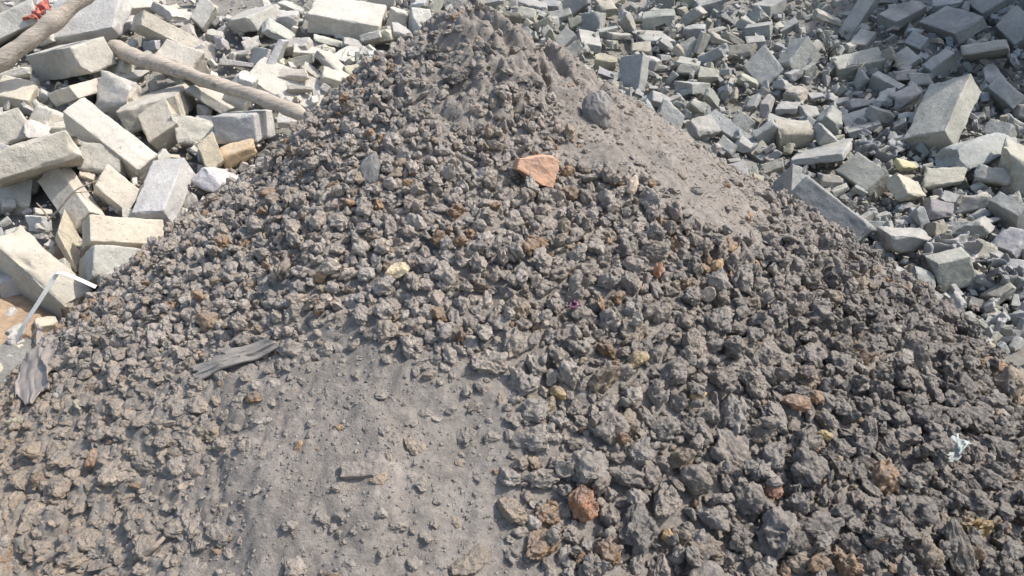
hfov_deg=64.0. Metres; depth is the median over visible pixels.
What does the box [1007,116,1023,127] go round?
stone fragment
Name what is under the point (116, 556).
clinker lump
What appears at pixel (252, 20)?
stone block
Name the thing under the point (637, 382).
clinker lump
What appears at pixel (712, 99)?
stone fragment
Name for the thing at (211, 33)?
stone fragment
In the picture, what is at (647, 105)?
stone fragment
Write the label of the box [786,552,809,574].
clinker lump
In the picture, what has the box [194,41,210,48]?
stone fragment
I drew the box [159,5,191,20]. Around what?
stone fragment
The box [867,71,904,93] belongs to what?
stone block
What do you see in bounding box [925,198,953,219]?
stone fragment
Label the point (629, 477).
clinker lump
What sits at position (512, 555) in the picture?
clinker lump
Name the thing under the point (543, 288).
clinker lump
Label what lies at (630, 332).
clinker lump
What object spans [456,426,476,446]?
clinker lump
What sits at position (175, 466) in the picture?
clinker lump
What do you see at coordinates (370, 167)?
grey stone
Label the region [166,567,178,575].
clinker lump
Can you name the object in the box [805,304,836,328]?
clinker lump
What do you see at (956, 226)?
stone fragment
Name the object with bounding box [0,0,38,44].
stone block
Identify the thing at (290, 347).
clinker lump
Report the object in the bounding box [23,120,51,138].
stone fragment
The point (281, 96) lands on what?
stone fragment
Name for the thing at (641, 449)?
clinker lump
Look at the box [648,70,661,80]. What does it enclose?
stone fragment
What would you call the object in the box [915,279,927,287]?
clinker lump
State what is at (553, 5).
stone fragment
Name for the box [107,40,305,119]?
wooden pole
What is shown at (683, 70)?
stone fragment
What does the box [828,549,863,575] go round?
clinker lump
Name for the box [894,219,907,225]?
stone fragment
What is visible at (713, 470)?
clinker lump
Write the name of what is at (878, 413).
clinker lump
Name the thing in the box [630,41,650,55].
stone fragment
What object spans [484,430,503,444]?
clinker lump
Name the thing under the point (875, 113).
stone fragment
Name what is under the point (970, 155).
stone fragment
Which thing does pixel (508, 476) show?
clinker lump
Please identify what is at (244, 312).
clinker lump
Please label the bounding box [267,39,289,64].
stone block
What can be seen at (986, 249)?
stone fragment
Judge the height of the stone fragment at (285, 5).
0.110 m
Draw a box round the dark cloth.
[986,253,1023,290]
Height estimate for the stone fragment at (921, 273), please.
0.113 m
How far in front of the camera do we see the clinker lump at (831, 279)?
2.64 m
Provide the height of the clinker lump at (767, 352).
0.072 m
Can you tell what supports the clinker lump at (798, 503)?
on the clinker mass
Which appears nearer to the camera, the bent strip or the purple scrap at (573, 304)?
the purple scrap at (573, 304)
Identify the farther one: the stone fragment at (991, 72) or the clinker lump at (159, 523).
the stone fragment at (991, 72)
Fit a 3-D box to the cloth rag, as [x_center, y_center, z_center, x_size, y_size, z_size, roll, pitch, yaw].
[-1.663,0.227,2.925,0.155,0.343,1.075,-15,33,-24]
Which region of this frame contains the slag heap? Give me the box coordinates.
[0,7,1023,575]
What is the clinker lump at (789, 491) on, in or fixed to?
on the slag heap
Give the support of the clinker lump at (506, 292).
on the slag heap
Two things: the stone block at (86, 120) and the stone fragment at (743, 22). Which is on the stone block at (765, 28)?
the stone fragment at (743, 22)
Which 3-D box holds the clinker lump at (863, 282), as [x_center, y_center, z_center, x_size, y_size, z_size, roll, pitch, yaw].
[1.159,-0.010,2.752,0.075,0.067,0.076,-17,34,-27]
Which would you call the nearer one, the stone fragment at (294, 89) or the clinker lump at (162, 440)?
the clinker lump at (162, 440)
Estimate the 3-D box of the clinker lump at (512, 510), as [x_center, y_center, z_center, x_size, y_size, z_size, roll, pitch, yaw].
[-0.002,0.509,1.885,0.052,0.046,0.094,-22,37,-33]
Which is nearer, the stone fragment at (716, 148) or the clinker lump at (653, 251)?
the clinker lump at (653, 251)
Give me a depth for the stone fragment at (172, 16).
5.24 m
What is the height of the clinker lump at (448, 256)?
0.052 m
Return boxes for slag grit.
[0,7,1020,575]
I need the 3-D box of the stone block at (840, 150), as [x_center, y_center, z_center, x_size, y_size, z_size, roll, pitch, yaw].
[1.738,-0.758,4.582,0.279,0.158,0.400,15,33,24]
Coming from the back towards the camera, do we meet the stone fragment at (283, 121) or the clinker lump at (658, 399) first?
the stone fragment at (283, 121)
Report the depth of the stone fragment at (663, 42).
5.67 m
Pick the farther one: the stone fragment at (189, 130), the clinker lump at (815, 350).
the stone fragment at (189, 130)
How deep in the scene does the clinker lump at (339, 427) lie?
1.99 m
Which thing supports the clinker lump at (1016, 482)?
on the slag heap
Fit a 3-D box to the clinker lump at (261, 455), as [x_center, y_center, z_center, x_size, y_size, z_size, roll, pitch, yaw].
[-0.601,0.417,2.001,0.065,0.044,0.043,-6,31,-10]
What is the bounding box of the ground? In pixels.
[0,0,1023,382]
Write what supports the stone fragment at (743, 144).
on the ground
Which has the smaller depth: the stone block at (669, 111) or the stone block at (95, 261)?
the stone block at (95, 261)
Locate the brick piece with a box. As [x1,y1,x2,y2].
[340,459,378,479]
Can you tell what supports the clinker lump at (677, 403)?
on the slag heap
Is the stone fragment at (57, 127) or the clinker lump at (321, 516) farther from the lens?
the stone fragment at (57, 127)
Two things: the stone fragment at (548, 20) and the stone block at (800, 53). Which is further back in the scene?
the stone fragment at (548, 20)
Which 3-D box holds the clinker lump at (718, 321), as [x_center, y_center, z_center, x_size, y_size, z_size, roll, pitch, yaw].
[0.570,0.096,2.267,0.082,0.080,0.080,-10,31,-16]
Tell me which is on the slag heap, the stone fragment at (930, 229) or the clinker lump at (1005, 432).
the clinker lump at (1005, 432)
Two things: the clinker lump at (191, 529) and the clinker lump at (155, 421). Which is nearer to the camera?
the clinker lump at (191, 529)
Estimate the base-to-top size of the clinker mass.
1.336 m
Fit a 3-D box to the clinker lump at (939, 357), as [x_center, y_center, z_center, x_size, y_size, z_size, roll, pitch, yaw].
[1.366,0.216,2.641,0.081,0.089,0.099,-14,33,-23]
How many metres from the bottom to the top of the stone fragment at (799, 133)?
0.165 m
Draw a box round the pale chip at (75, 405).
[72,399,82,412]
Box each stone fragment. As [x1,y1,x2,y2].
[0,67,33,79]
[0,143,39,193]
[0,273,20,297]
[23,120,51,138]
[25,215,52,231]
[29,105,63,125]
[32,99,43,106]
[38,34,56,47]
[41,0,131,49]
[50,121,75,137]
[58,258,72,270]
[77,141,126,178]
[78,171,95,186]
[95,70,141,119]
[108,59,134,73]
[119,70,149,81]
[123,15,134,31]
[129,0,151,15]
[143,40,159,51]
[150,1,191,26]
[158,150,170,160]
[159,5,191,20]
[170,154,180,158]
[171,113,213,146]
[180,23,197,37]
[191,167,237,192]
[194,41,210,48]
[196,115,212,122]
[207,29,224,41]
[214,36,230,49]
[216,70,258,115]
[219,58,253,67]
[220,138,256,168]
[226,50,251,58]
[241,35,261,50]
[255,142,261,147]
[257,77,264,89]
[261,17,295,40]
[272,94,285,111]
[276,10,299,28]
[277,68,308,81]
[277,113,296,127]
[278,0,304,18]
[279,58,284,64]
[284,37,313,57]
[284,53,314,67]
[287,84,313,93]
[293,43,321,58]
[300,61,320,78]
[313,34,343,47]
[313,41,328,50]
[314,50,348,81]
[320,66,343,88]
[342,37,361,47]
[343,64,358,74]
[366,50,383,55]
[368,0,394,7]
[380,29,395,42]
[386,6,407,26]
[391,22,412,40]
[412,0,427,7]
[426,0,442,12]
[442,0,464,8]
[484,0,505,6]
[503,11,521,23]
[517,6,537,23]
[518,0,547,9]
[532,16,553,30]
[536,9,546,18]
[542,0,561,10]
[547,8,572,20]
[561,0,590,21]
[566,39,583,56]
[568,16,582,31]
[579,11,605,31]
[593,0,617,16]
[594,53,617,72]
[596,25,617,38]
[598,66,612,79]
[605,0,625,5]
[605,32,632,39]
[606,79,618,87]
[610,72,620,80]
[617,9,636,34]
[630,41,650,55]
[633,16,651,23]
[642,8,675,29]
[644,104,653,108]
[647,91,672,107]
[648,56,661,72]
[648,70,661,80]
[655,64,667,71]
[656,36,672,52]
[657,54,671,60]
[669,95,681,101]
[676,64,698,77]
[678,0,695,9]
[679,36,696,57]
[680,5,706,25]
[683,24,705,40]
[685,99,706,113]
[686,115,720,139]
[692,0,725,14]
[698,43,728,66]
[698,66,718,83]
[703,88,719,107]
[706,26,726,33]
[708,31,732,45]
[711,143,722,153]
[716,11,734,25]
[718,84,728,94]
[721,31,744,44]
[727,43,756,60]
[728,161,746,173]
[734,15,754,29]
[735,64,742,70]
[735,135,752,152]
[736,73,758,89]
[745,35,765,50]
[745,93,760,111]
[747,5,771,22]
[759,94,774,118]
[761,158,783,174]
[766,113,786,121]
[772,78,791,90]
[774,119,814,151]
[775,101,800,114]
[783,85,807,101]
[784,69,802,82]
[798,104,818,117]
[799,115,815,126]
[808,92,824,100]
[812,8,841,26]
[812,123,838,144]
[813,39,822,51]
[815,105,842,132]
[819,174,843,188]
[823,36,836,56]
[825,93,837,102]
[830,183,848,197]
[845,98,870,111]
[853,70,869,92]
[864,105,894,123]
[867,220,885,226]
[875,86,895,106]
[876,226,929,253]
[878,0,897,3]
[882,46,895,62]
[885,172,925,201]
[887,69,916,82]
[887,83,921,111]
[887,136,896,145]
[893,117,906,131]
[893,158,916,171]
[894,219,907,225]
[897,112,915,120]
[900,215,913,223]
[908,206,929,228]
[909,73,933,85]
[911,266,935,287]
[921,167,967,189]
[923,222,947,236]
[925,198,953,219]
[931,0,962,11]
[935,132,1016,175]
[938,190,959,203]
[946,221,969,237]
[951,291,966,309]
[953,194,991,216]
[957,216,994,237]
[959,1,969,11]
[969,113,981,122]
[969,236,997,258]
[972,164,1011,188]
[974,269,996,288]
[979,282,1015,304]
[983,63,1004,82]
[991,227,1023,258]
[998,136,1023,197]
[1006,53,1020,69]
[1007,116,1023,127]
[1010,259,1023,268]
[1015,286,1023,301]
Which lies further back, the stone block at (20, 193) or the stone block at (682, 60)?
the stone block at (682, 60)
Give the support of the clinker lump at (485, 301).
on the slag heap
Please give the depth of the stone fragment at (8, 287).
3.49 m
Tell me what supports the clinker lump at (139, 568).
on the slag heap
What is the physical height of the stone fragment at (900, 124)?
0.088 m
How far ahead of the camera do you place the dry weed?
5.28 m
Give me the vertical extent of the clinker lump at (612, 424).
0.098 m
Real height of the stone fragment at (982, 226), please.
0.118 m
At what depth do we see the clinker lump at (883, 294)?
2.77 m
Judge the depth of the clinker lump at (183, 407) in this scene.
2.17 m
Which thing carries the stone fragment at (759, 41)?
on the ground
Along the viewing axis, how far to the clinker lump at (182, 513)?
1.98 m
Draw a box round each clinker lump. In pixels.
[0,460,8,476]
[0,562,11,575]
[2,516,19,534]
[8,490,25,506]
[9,469,27,491]
[18,499,49,526]
[18,534,32,555]
[43,555,57,566]
[46,475,72,499]
[48,450,73,467]
[55,551,85,569]
[62,569,76,575]
[77,527,101,551]
[87,556,113,571]
[89,413,103,427]
[95,508,119,524]
[97,457,122,486]
[104,527,113,536]
[106,364,123,384]
[108,398,124,417]
[110,531,122,548]
[111,462,141,485]
[111,545,124,564]
[120,565,130,575]
[122,500,141,524]
[130,410,150,427]
[131,452,158,470]
[131,533,163,561]
[132,560,148,575]
[146,503,153,511]
[147,414,163,430]
[149,544,172,561]
[151,433,176,447]
[151,515,166,530]
[159,499,169,514]
[165,456,186,477]
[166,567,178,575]
[171,399,189,414]
[173,382,182,397]
[174,503,195,521]
[177,430,204,439]
[178,435,204,453]
[183,512,202,540]
[185,397,208,413]
[188,374,207,390]
[191,530,210,551]
[194,419,219,442]
[202,348,216,361]
[204,523,232,547]
[212,434,234,455]
[231,393,246,405]
[239,299,250,315]
[249,417,271,426]
[253,447,272,459]
[276,338,303,357]
[280,520,298,531]
[283,302,304,324]
[283,555,306,575]
[303,294,319,310]
[314,509,331,526]
[322,389,330,399]
[334,424,343,432]
[343,293,360,308]
[351,303,369,325]
[372,275,394,295]
[373,319,397,342]
[385,297,402,315]
[399,334,424,358]
[404,436,428,455]
[407,556,422,571]
[415,474,427,490]
[439,247,455,264]
[442,321,460,340]
[447,544,488,575]
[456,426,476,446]
[470,348,507,375]
[478,290,493,309]
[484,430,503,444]
[496,495,528,524]
[497,284,521,301]
[498,465,521,485]
[502,295,530,321]
[502,325,529,359]
[503,544,521,564]
[507,365,529,396]
[510,422,554,451]
[513,261,531,276]
[520,398,549,422]
[521,468,559,489]
[525,350,546,378]
[525,527,561,559]
[527,234,548,247]
[533,279,555,297]
[534,503,560,528]
[540,327,558,344]
[545,298,560,316]
[548,410,569,428]
[548,452,565,468]
[557,357,581,389]
[562,524,580,544]
[565,287,585,301]
[565,337,590,356]
[565,398,589,416]
[566,445,611,496]
[572,308,596,326]
[575,260,598,276]
[578,564,585,575]
[582,551,601,575]
[587,362,620,393]
[588,407,630,444]
[593,537,623,564]
[595,272,620,289]
[596,339,614,359]
[597,308,621,335]
[598,504,620,532]
[607,465,646,488]
[616,237,637,258]
[618,270,642,295]
[618,301,641,316]
[618,314,649,345]
[618,363,635,381]
[619,378,643,396]
[621,256,646,275]
[628,436,654,463]
[637,240,667,261]
[638,185,660,209]
[642,302,672,323]
[646,383,669,408]
[647,552,670,575]
[649,415,681,442]
[652,326,670,344]
[652,480,682,518]
[657,354,690,385]
[667,392,688,412]
[667,543,685,566]
[668,447,696,470]
[680,286,705,306]
[680,416,713,448]
[681,327,707,358]
[686,549,711,568]
[687,256,703,279]
[694,505,734,531]
[695,401,720,424]
[698,461,720,479]
[700,273,709,281]
[704,307,732,337]
[708,365,739,391]
[715,428,751,477]
[719,393,747,436]
[720,549,736,571]
[722,335,748,359]
[725,523,753,535]
[729,527,754,553]
[730,268,753,293]
[732,481,769,523]
[736,366,770,400]
[738,252,755,273]
[747,312,774,333]
[747,419,776,444]
[747,458,772,483]
[748,338,782,365]
[755,505,800,560]
[758,441,786,473]
[760,232,781,247]
[760,400,788,435]
[769,301,789,326]
[775,329,795,352]
[783,483,800,498]
[784,492,809,514]
[785,424,822,456]
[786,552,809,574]
[787,384,813,397]
[788,289,814,301]
[788,448,829,494]
[790,365,820,389]
[795,270,823,290]
[796,342,826,364]
[797,510,844,545]
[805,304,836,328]
[811,256,834,272]
[815,408,838,430]
[817,377,834,393]
[817,447,839,462]
[822,271,840,289]
[824,333,853,357]
[824,350,852,373]
[826,437,856,460]
[828,460,850,478]
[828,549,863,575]
[832,316,853,335]
[832,397,860,424]
[832,504,865,534]
[836,531,863,556]
[837,239,846,254]
[844,435,875,458]
[845,301,866,321]
[847,463,869,482]
[847,488,867,516]
[855,275,868,293]
[856,404,890,422]
[856,549,883,573]
[857,332,887,354]
[859,294,873,306]
[860,416,877,442]
[861,269,882,279]
[865,311,886,334]
[867,378,894,403]
[869,364,895,383]
[869,457,899,495]
[872,288,889,304]
[875,434,900,463]
[878,426,921,450]
[878,505,920,550]
[880,304,895,323]
[884,348,913,367]
[884,405,911,428]
[889,288,906,304]
[894,333,930,370]
[894,366,926,394]
[896,464,908,490]
[901,311,932,330]
[901,331,915,338]
[905,404,941,435]
[905,491,938,526]
[906,461,934,485]
[910,530,944,568]
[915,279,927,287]
[915,288,929,303]
[919,368,940,399]
[921,431,955,470]
[925,310,934,325]
[927,308,941,317]
[929,491,948,511]
[930,342,950,367]
[933,300,959,323]
[935,324,953,335]
[938,380,954,392]
[940,357,963,374]
[942,341,962,354]
[943,485,961,509]
[949,370,979,406]
[955,404,992,432]
[955,450,966,461]
[956,472,981,489]
[960,360,971,372]
[960,489,995,520]
[962,344,980,368]
[964,436,987,467]
[965,338,983,351]
[971,464,1005,491]
[974,399,992,418]
[978,356,1006,376]
[978,557,1000,575]
[985,341,990,349]
[987,440,1017,463]
[988,424,1019,440]
[990,532,1012,550]
[992,365,1023,404]
[994,550,1018,575]
[1000,483,1023,503]
[1004,416,1022,429]
[1009,478,1023,486]
[1011,503,1023,526]
[1013,407,1023,424]
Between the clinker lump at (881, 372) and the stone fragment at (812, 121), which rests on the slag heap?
the clinker lump at (881, 372)
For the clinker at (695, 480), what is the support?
on the slag heap
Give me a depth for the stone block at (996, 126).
4.55 m
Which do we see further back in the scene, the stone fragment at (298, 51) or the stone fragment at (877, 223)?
the stone fragment at (298, 51)
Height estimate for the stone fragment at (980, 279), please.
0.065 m
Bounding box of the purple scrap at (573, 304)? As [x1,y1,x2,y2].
[568,299,580,309]
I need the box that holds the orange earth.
[0,245,96,346]
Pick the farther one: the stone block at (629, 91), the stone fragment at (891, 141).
the stone block at (629, 91)
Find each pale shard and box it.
[626,175,638,194]
[700,286,715,302]
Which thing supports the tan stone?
on the slag heap
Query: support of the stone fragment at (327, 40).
on the ground
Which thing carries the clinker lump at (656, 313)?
on the slag heap
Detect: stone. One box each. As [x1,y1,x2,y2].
[18,441,45,459]
[84,448,96,468]
[194,309,218,331]
[314,271,326,283]
[359,153,381,185]
[369,472,386,484]
[384,262,409,278]
[402,178,413,186]
[512,154,559,187]
[549,385,566,400]
[567,484,598,521]
[582,90,611,128]
[627,350,648,368]
[652,261,662,278]
[660,528,672,542]
[689,392,706,399]
[710,258,723,271]
[763,479,783,499]
[783,394,810,411]
[810,390,824,404]
[817,429,832,439]
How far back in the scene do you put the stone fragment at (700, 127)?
4.68 m
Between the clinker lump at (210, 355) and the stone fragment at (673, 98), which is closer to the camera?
the clinker lump at (210, 355)
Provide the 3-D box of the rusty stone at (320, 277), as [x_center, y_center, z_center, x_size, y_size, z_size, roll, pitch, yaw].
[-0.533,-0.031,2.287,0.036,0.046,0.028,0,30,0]
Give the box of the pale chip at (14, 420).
[3,417,25,426]
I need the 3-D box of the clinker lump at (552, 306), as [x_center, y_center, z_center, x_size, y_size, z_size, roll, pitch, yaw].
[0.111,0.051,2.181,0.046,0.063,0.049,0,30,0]
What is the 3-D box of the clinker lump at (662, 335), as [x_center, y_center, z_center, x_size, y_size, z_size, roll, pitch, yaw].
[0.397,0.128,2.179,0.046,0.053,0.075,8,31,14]
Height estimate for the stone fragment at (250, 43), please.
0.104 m
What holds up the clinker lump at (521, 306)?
on the slag heap
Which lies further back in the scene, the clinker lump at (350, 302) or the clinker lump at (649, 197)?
the clinker lump at (649, 197)
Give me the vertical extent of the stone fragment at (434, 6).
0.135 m
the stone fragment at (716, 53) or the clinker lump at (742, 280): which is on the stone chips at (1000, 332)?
the stone fragment at (716, 53)
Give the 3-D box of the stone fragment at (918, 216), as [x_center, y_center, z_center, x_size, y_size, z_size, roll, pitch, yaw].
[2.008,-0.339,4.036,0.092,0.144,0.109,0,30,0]
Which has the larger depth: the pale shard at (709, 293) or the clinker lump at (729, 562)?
the pale shard at (709, 293)
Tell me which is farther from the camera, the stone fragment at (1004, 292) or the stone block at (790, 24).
the stone block at (790, 24)
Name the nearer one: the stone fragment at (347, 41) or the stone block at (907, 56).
the stone fragment at (347, 41)
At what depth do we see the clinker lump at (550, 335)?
2.12 m
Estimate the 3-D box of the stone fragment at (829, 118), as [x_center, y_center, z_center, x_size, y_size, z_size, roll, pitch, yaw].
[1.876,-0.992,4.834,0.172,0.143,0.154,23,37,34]
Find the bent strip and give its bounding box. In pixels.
[15,271,96,344]
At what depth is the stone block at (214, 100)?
4.52 m
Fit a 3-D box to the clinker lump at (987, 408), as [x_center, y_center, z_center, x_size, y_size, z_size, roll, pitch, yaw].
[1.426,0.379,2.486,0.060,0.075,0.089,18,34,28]
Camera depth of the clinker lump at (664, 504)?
1.91 m
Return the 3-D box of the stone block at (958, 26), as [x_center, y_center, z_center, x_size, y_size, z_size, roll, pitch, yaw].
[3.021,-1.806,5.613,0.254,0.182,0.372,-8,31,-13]
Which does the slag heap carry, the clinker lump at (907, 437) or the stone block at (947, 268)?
the clinker lump at (907, 437)
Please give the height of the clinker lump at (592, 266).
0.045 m
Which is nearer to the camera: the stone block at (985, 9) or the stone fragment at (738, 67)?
the stone fragment at (738, 67)
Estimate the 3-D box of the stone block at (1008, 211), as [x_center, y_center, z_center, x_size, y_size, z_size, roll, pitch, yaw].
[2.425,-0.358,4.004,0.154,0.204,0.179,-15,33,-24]
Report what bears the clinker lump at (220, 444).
on the slag heap
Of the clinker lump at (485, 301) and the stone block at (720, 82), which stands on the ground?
the stone block at (720, 82)
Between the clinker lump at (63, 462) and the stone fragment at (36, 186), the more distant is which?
the stone fragment at (36, 186)
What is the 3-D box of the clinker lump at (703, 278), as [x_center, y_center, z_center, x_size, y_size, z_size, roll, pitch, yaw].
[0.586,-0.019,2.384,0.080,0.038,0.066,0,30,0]
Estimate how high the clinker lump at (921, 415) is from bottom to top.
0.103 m
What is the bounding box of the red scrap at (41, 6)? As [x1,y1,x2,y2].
[22,0,50,20]
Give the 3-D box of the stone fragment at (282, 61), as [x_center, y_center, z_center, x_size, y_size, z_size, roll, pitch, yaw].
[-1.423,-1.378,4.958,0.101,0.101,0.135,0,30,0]
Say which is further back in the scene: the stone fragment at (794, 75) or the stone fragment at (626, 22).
the stone fragment at (626, 22)
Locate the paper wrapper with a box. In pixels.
[939,433,971,461]
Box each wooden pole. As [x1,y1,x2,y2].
[0,0,94,72]
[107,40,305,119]
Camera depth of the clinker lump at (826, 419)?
2.18 m
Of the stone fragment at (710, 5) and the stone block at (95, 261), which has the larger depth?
the stone fragment at (710, 5)
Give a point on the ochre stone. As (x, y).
(666, 533)
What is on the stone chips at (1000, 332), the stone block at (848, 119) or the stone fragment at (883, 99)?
the stone fragment at (883, 99)
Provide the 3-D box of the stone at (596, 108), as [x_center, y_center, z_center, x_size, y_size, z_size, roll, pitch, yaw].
[0.281,-0.593,2.719,0.099,0.118,0.083,0,30,0]
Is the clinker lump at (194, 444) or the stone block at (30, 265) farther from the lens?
the stone block at (30, 265)
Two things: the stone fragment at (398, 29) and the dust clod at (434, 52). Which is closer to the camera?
the dust clod at (434, 52)
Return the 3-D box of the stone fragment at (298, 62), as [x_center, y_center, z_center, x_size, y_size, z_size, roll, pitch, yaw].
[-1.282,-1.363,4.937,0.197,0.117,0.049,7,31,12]
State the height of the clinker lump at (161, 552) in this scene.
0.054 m
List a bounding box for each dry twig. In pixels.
[36,180,98,221]
[846,56,870,69]
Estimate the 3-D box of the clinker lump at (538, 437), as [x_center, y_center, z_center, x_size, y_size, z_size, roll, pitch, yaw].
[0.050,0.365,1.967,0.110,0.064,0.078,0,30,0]
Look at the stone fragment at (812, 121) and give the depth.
4.83 m
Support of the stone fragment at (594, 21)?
on the stone chips at (1000, 332)
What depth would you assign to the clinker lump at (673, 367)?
2.09 m
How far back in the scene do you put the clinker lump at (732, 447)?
2.03 m
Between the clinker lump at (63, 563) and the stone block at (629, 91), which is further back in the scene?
the stone block at (629, 91)
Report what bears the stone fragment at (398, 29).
on the ground
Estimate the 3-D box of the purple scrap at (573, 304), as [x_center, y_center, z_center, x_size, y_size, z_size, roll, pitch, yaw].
[0.164,0.045,2.172,0.049,0.024,0.030,-16,33,-25]
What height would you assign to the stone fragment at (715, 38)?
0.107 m
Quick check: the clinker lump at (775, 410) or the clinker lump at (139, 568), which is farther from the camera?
the clinker lump at (775, 410)
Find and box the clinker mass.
[0,0,1023,575]
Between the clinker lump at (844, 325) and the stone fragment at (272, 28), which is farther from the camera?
the stone fragment at (272, 28)
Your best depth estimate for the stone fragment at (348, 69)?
4.80 m
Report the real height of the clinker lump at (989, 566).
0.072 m
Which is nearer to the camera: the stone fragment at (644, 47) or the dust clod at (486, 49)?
the dust clod at (486, 49)
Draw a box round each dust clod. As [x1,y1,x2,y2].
[421,43,441,60]
[441,64,471,85]
[472,42,506,56]
[518,74,545,93]
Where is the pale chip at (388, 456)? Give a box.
[385,451,392,462]
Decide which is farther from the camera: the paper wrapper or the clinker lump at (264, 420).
the paper wrapper
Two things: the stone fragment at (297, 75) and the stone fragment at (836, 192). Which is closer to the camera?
the stone fragment at (836, 192)
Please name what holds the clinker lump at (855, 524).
on the slag heap
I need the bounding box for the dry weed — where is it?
[822,38,840,58]
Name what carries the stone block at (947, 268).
on the stone chips at (1000, 332)
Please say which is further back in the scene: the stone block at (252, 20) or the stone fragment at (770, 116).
the stone block at (252, 20)
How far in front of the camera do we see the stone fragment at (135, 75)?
4.81 m
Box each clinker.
[618,503,658,556]
[679,464,712,495]
[680,529,726,564]
[862,521,903,553]
[942,518,975,575]
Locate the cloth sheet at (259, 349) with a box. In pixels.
[190,336,278,379]
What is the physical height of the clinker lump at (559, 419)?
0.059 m
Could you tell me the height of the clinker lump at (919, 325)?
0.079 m
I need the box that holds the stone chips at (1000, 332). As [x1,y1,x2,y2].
[0,0,1023,371]
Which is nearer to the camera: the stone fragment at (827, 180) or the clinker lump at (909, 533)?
the clinker lump at (909, 533)
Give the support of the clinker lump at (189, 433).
on the slag heap
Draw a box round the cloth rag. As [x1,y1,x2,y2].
[15,324,60,405]
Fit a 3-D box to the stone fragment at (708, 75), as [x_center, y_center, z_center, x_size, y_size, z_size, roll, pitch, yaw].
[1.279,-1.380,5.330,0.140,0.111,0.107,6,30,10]
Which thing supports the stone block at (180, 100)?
on the ground
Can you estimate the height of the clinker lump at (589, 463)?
0.136 m
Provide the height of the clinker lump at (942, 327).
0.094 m
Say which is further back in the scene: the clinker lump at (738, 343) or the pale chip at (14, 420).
the pale chip at (14, 420)
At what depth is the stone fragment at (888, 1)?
6.13 m
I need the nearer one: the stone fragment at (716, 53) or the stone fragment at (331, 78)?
the stone fragment at (331, 78)
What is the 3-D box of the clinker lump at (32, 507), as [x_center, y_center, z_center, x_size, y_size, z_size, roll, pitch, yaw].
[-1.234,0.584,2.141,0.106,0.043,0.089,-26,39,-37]
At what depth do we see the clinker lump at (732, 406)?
2.09 m
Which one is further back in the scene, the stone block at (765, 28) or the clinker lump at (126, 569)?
the stone block at (765, 28)
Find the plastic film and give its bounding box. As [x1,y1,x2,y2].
[919,231,986,264]
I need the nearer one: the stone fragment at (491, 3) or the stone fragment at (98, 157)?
the stone fragment at (98, 157)
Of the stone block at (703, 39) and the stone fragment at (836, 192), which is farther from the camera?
the stone block at (703, 39)
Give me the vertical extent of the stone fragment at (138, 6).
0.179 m
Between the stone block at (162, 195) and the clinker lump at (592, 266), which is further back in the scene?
the stone block at (162, 195)
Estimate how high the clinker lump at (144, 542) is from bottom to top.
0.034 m
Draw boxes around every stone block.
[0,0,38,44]
[0,75,37,114]
[0,108,30,145]
[0,130,83,187]
[0,179,32,215]
[0,225,92,318]
[26,37,116,81]
[36,0,56,10]
[37,168,104,233]
[47,72,120,106]
[55,209,81,273]
[63,97,157,183]
[78,245,140,288]
[82,214,163,249]
[93,164,140,215]
[116,84,195,133]
[131,10,215,64]
[131,158,195,224]
[138,97,178,150]
[156,39,209,84]
[183,85,235,113]
[190,0,218,31]
[197,131,224,168]
[212,109,276,143]
[227,4,281,33]
[248,47,270,69]
[249,57,325,109]
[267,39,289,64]
[307,0,386,39]
[334,45,365,64]
[359,30,385,45]
[406,7,430,37]
[555,27,576,46]
[576,29,601,53]
[618,53,649,92]
[625,87,632,96]
[631,30,675,44]
[650,0,676,8]
[656,98,684,127]
[674,81,709,93]
[675,56,701,67]
[693,31,710,54]
[703,63,724,86]
[707,109,774,163]
[718,135,736,159]
[732,110,755,131]
[743,45,783,88]
[744,21,772,36]
[752,0,786,17]
[752,120,777,146]
[773,164,801,197]
[777,36,820,82]
[778,17,798,35]
[790,138,852,165]
[791,176,875,242]
[801,62,815,80]
[831,47,885,81]
[835,152,889,200]
[837,0,879,40]
[842,107,882,137]
[850,29,875,50]
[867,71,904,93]
[876,0,926,31]
[893,46,921,68]
[903,74,980,155]
[904,31,928,53]
[919,6,986,43]
[922,48,957,82]
[924,247,975,292]
[960,39,1009,62]
[967,0,1012,19]
[981,119,1016,136]
[987,75,1023,113]
[988,192,1023,229]
[995,5,1023,50]
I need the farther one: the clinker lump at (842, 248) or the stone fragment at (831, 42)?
the stone fragment at (831, 42)
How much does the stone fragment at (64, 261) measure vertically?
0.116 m
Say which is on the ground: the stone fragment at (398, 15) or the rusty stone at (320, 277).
the stone fragment at (398, 15)
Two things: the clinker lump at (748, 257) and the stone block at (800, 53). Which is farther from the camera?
the stone block at (800, 53)
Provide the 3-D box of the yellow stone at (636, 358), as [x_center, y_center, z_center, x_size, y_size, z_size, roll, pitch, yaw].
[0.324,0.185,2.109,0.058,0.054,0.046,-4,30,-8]
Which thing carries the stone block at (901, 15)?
on the stone chips at (1000, 332)
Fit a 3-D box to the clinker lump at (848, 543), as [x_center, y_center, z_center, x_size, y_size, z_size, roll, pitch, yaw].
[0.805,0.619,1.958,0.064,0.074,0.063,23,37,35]
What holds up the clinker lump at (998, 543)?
on the slag heap
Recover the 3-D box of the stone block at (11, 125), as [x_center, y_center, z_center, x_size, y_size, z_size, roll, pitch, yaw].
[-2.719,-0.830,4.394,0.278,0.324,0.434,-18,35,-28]
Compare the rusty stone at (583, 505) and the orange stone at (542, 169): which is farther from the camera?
the orange stone at (542, 169)
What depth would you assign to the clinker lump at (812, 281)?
2.55 m
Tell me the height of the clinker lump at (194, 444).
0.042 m

